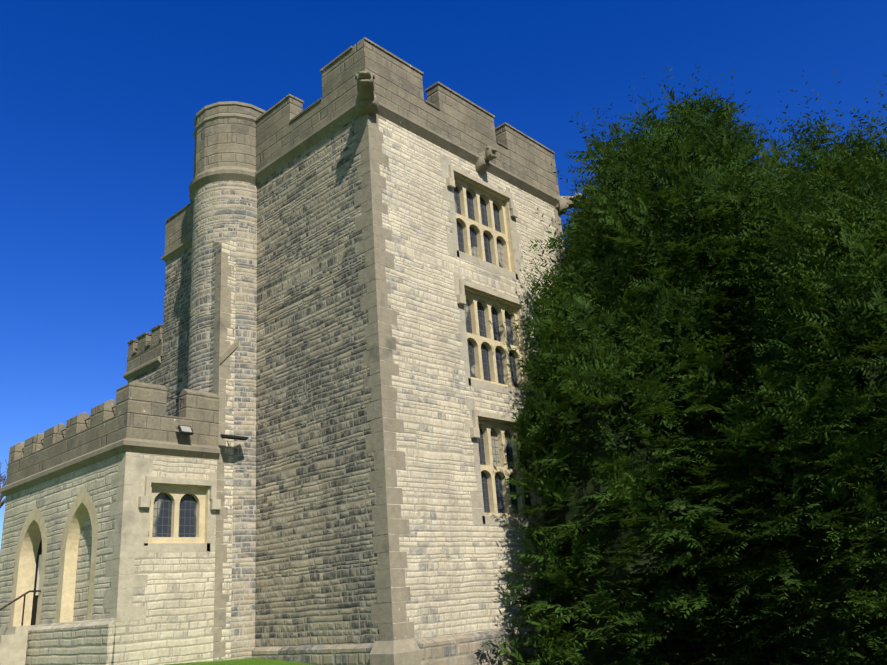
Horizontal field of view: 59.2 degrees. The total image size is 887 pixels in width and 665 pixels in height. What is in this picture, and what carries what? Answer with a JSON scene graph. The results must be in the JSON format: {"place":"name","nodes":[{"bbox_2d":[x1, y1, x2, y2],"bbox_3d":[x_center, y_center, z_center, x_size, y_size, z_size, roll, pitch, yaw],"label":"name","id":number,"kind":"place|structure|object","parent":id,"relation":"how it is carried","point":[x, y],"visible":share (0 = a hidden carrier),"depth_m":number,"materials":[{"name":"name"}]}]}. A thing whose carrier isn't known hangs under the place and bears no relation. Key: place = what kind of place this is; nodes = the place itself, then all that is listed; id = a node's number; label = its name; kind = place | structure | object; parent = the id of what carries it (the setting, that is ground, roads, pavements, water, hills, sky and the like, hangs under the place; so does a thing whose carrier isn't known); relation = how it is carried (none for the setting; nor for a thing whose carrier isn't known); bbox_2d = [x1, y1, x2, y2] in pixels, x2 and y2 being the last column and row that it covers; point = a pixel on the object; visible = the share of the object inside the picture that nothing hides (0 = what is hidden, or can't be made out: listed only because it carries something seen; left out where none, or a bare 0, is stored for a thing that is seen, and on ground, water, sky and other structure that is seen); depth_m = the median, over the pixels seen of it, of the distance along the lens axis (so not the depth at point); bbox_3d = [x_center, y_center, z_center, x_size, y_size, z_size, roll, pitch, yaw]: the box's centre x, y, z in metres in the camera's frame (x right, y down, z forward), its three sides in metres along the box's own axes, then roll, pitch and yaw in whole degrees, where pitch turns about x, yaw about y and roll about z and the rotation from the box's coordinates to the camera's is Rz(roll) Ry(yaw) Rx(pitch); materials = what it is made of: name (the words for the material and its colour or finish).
{"place":"outdoors","nodes":[
{"label":"outdoors","id":0,"kind":"place"},
{"bbox_2d":[164,658,313,664],"bbox_3d":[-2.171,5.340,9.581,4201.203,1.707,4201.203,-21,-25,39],"label":"ground","id":1,"kind":"structure","parent":0,"point":[252,661],"depth_m":17.83,"materials":[{"name":"green plant"}]},
{"bbox_2d":[0,460,7,507],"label":"bare tree","id":2,"kind":"object","parent":1,"relation":"on","point":[2,502],"visible":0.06,"depth_m":40.72,"materials":[{"name":"plant"}]},
{"bbox_2d":[0,625,28,664],"bbox_3d":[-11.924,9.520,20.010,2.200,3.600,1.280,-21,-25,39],"label":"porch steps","id":3,"kind":"structure","parent":1,"relation":"on","point":[13,644],"depth_m":20.00,"materials":[{"name":"beige stone"}]},
{"bbox_2d":[0,590,40,625],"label":"porch handrail","id":4,"kind":"object","parent":3,"relation":"on","point":[16,599],"visible":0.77,"depth_m":20.39,"materials":[{"name":"black metal"}]},
{"bbox_2d":[0,379,224,664],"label":"entrance porch","id":5,"kind":"object","parent":1,"relation":"on","point":[108,539],"visible":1,"depth_m":19.70,"materials":[{"name":"beige stone"}]},
{"bbox_2d":[178,425,192,434],"bbox_3d":[-6.626,2.513,20.013,0.340,0.260,0.106,15,-62,-45],"label":"floodlight","id":6,"kind":"object","parent":5,"relation":"attached to","point":[185,430],"visible":1,"depth_m":19.96,"materials":[{"name":"grey"}]},
{"bbox_2d":[123,194,193,416],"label":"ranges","id":7,"kind":"object","parent":1,"relation":"on","point":[158,355],"visible":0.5,"depth_m":26.57,"materials":[{"name":"grey stone"}]},
{"bbox_2d":[187,101,265,660],"bbox_3d":[-6.212,1.984,22.869,2.821,18.830,2.821,-21,-25,39],"label":"stair turret","id":8,"kind":"object","parent":1,"relation":"on","point":[223,305],"visible":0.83,"depth_m":22.36,"materials":[{"name":"stone"}]},
{"bbox_2d":[220,435,247,439],"bbox_3d":[-5.590,2.807,20.845,0.360,0.096,0.620,-8,-16,43],"label":"floodlight","id":9,"kind":"object","parent":8,"relation":"attached to","point":[235,437],"visible":1,"depth_m":20.71,"materials":[{"name":"grey metal"}]},
{"bbox_2d":[252,37,567,664],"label":"keep tower","id":10,"kind":"structure","parent":1,"relation":"on","point":[396,232],"depth_m":20.49,"materials":[{"name":"beige stone"}]},
{"bbox_2d":[355,71,378,113],"bbox_3d":[-2.049,-6.375,20.617,0.618,0.721,1.300,-3,-19,-3],"label":"gargoyle","id":11,"kind":"object","parent":10,"relation":"on","point":[367,101],"visible":1,"depth_m":20.61,"materials":[{"name":"stone"}]},
{"bbox_2d":[475,146,496,173],"bbox_3d":[1.297,-5.372,24.129,0.870,0.688,0.371,-21,-25,39],"label":"gargoyle","id":12,"kind":"object","parent":10,"relation":"attached to","point":[482,164],"visible":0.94,"depth_m":24.02,"materials":[{"name":"stone"}]},
{"bbox_2d":[555,192,586,214],"bbox_3d":[4.484,-4.534,27.404,1.250,0.716,0.519,-3,-19,-3],"label":"gargoyle","id":13,"kind":"object","parent":10,"relation":"attached to","point":[561,204],"visible":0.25,"depth_m":27.22,"materials":[{"name":"stone"}]},
{"bbox_2d":[479,61,877,664],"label":"yew tree","id":14,"kind":"object","parent":1,"relation":"on","point":[627,409],"visible":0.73,"depth_m":19.59,"materials":[{"name":"green plant"}]},
{"bbox_2d":[644,70,886,664],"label":"yew tree","id":15,"kind":"object","parent":1,"relation":"on","point":[836,611],"visible":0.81,"depth_m":15.96,"materials":[{"name":"green plant"}]},
{"bbox_2d":[0,0,886,548],"label":"sky","id":16,"kind":"structure","parent":0,"point":[100,100],"materials":[{"name":"blue"}]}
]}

